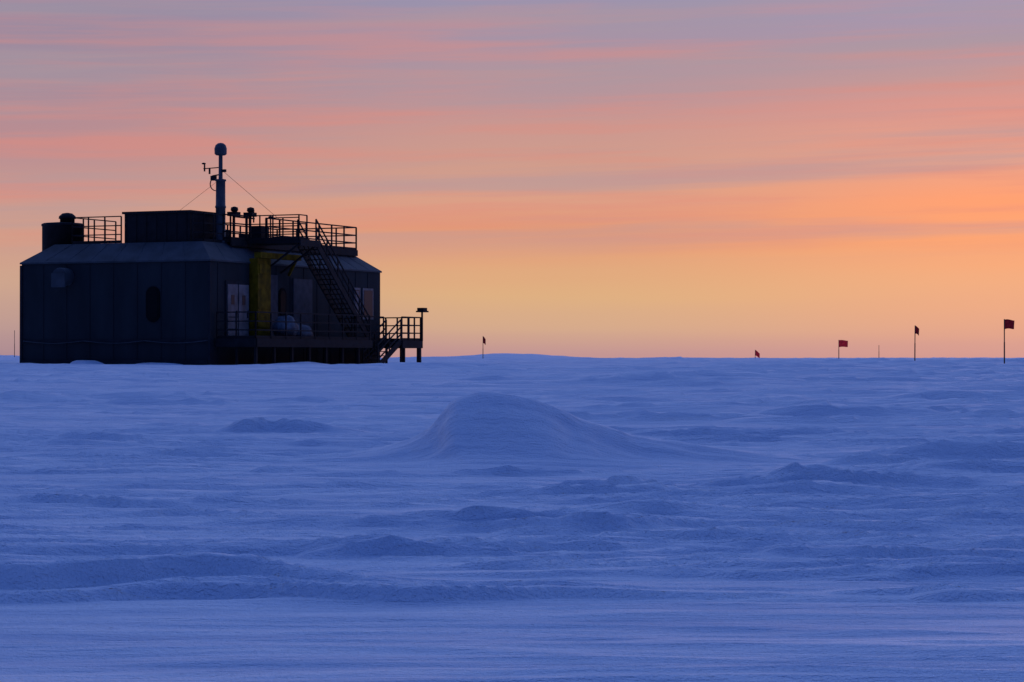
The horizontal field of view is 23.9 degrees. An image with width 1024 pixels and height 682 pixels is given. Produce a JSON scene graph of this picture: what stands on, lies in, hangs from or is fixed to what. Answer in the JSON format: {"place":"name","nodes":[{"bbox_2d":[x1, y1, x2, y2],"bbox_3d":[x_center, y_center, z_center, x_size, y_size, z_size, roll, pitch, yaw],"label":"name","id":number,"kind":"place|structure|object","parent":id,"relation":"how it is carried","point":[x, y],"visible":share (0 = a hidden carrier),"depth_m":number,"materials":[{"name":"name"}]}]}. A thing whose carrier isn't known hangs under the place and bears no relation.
{"place":"outdoors","nodes":[
{"label":"outdoors","id":0,"kind":"place"},
{"bbox_2d":[24,340,207,343],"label":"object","id":1,"kind":"structure","parent":0,"point":[122,342],"depth_m":101.54,"materials":[{"name":"grey metal"}]},
{"bbox_2d":[226,206,271,240],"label":"roof instruments","id":2,"kind":"object","parent":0,"point":[250,211],"visible":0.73,"depth_m":105.44,"materials":[{"name":"black metal"}]},
{"bbox_2d":[224,239,357,273],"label":"roof deck","id":3,"kind":"structure","parent":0,"point":[289,246],"depth_m":104.53,"materials":[{"name":"black metal"}]},
{"bbox_2d":[210,214,356,249],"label":"roof deck railing","id":4,"kind":"object","parent":3,"relation":"on","point":[276,235],"visible":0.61,"depth_m":105.37,"materials":[{"name":"black metal"}]},
{"bbox_2d":[0,353,1023,681],"bbox_3d":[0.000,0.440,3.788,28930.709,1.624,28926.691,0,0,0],"label":"snow ground","id":5,"kind":"structure","parent":0,"point":[502,517],"depth_m":16.62,"materials":[{"name":"white snow"}]},
{"bbox_2d":[70,360,323,364],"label":"snowdrift","id":6,"kind":"object","parent":5,"relation":"on","point":[85,362],"visible":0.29,"depth_m":101.18,"materials":[{"name":"white snow"}]},
{"bbox_2d":[22,261,379,364],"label":"walls","id":7,"kind":"structure","parent":5,"relation":"on","point":[90,302],"depth_m":102.23,"materials":[{"name":"black metal"}]},
{"bbox_2d":[51,268,73,286],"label":"vent hood","id":8,"kind":"object","parent":7,"relation":"attached to","point":[62,277],"visible":1,"depth_m":102.35,"materials":[{"name":"metal"}]},
{"bbox_2d":[20,262,367,364],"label":"wall seams","id":9,"kind":"structure","parent":7,"relation":"attached to","point":[184,362],"depth_m":101.70,"materials":[{"name":"grey metal"}]},
{"bbox_2d":[20,241,381,272],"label":"roof","id":10,"kind":"structure","parent":7,"relation":"on","point":[174,251],"depth_m":102.66,"materials":[{"name":"metal"}]},
{"bbox_2d":[41,213,82,250],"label":"roof drum","id":11,"kind":"object","parent":10,"relation":"on","point":[55,233],"visible":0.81,"depth_m":105.12,"materials":[{"name":"black metal"}]},
{"bbox_2d":[71,212,223,243],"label":"roof railing","id":12,"kind":"object","parent":10,"relation":"on","point":[115,240],"visible":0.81,"depth_m":103.53,"materials":[{"name":"black metal"}]},
{"bbox_2d":[122,210,215,242],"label":"roof penthouse","id":13,"kind":"object","parent":10,"relation":"on","point":[159,226],"visible":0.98,"depth_m":102.59,"materials":[{"name":"black metal"}]},
{"bbox_2d":[44,242,368,269],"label":"roof seams","id":14,"kind":"object","parent":10,"relation":"attached to","point":[184,252],"visible":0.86,"depth_m":103.06,"materials":[{"name":"grey metal"}]},
{"bbox_2d":[214,143,226,242],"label":"mast","id":15,"kind":"object","parent":10,"relation":"on","point":[220,150],"visible":1,"depth_m":103.14,"materials":[{"name":"metal"}]},
{"bbox_2d":[202,163,225,190],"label":"mast instruments","id":16,"kind":"object","parent":15,"relation":"attached to","point":[213,177],"visible":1,"depth_m":103.43,"materials":[{"name":"black metal"}]},
{"bbox_2d":[182,172,281,221],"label":"guy wires","id":17,"kind":"object","parent":10,"relation":"attached to","point":[243,188],"visible":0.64,"depth_m":104.41,"materials":[{"name":"metal"}]},
{"bbox_2d":[146,286,286,321],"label":"oval windows","id":18,"kind":"structure","parent":7,"relation":"attached to","point":[152,303],"depth_m":101.13,"materials":[{"name":"black glass"}]},
{"bbox_2d":[225,280,248,335],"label":"double door","id":19,"kind":"structure","parent":7,"relation":"attached to","point":[236,295],"depth_m":101.86,"materials":[{"name":"paint"}]},
{"bbox_2d":[271,275,311,335],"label":"wall panels","id":20,"kind":"object","parent":7,"relation":"attached to","point":[301,295],"visible":0.64,"depth_m":106.68,"materials":[{"name":"grey metal"}]},
{"bbox_2d":[353,288,372,319],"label":"end windows","id":21,"kind":"structure","parent":7,"relation":"attached to","point":[367,297],"depth_m":112.54,"materials":[{"name":"glass"}]},
{"bbox_2d":[215,338,422,364],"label":"entrance deck","id":22,"kind":"structure","parent":5,"relation":"on","point":[291,344],"depth_m":103.78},
{"bbox_2d":[249,252,300,335],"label":"yellow hoist frame","id":23,"kind":"object","parent":22,"relation":"on","point":[260,282],"visible":0.9,"depth_m":103.03,"materials":[{"name":"paint"}]},
{"bbox_2d":[272,315,312,335],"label":"covered gear","id":24,"kind":"object","parent":22,"relation":"on","point":[281,326],"visible":0.67,"depth_m":102.98,"materials":[{"name":"fabric"}]},
{"bbox_2d":[216,311,420,340],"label":"entrance deck railing","id":25,"kind":"object","parent":22,"relation":"attached to","point":[408,332],"visible":0.91,"depth_m":104.15,"materials":[{"name":"grey metal"}]},
{"bbox_2d":[297,219,370,338],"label":"roof stairs","id":26,"kind":"structure","parent":22,"relation":"on","point":[319,279],"depth_m":106.73,"materials":[{"name":"black metal"}]},
{"bbox_2d":[362,319,401,363],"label":"entrance stairs","id":27,"kind":"structure","parent":22,"relation":"attached to","point":[378,350],"depth_m":110.70,"materials":[{"name":"grey metal"}]},
{"bbox_2d":[416,308,428,340],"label":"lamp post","id":28,"kind":"object","parent":22,"relation":"on","point":[421,310],"visible":1,"depth_m":113.52,"materials":[{"name":"metal"}]},
{"bbox_2d":[838,340,847,358],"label":"marker flag","id":29,"kind":"object","parent":5,"relation":"on","point":[842,343],"visible":0.96,"depth_m":150.00,"materials":[{"name":"red fabric"}]},
{"bbox_2d":[914,325,918,360],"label":"marker flag","id":30,"kind":"object","parent":5,"relation":"on","point":[916,330],"visible":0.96,"depth_m":109.98,"materials":[{"name":"red fabric"}]},
{"bbox_2d":[1004,319,1013,363],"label":"marker flag","id":31,"kind":"object","parent":5,"relation":"on","point":[1008,324],"visible":0.96,"depth_m":94.99,"materials":[{"name":"red fabric"}]},
{"bbox_2d":[0,0,1023,357],"label":"sky","id":32,"kind":"structure","parent":0,"point":[572,178],"materials":[{"name":"orange"}]}
]}

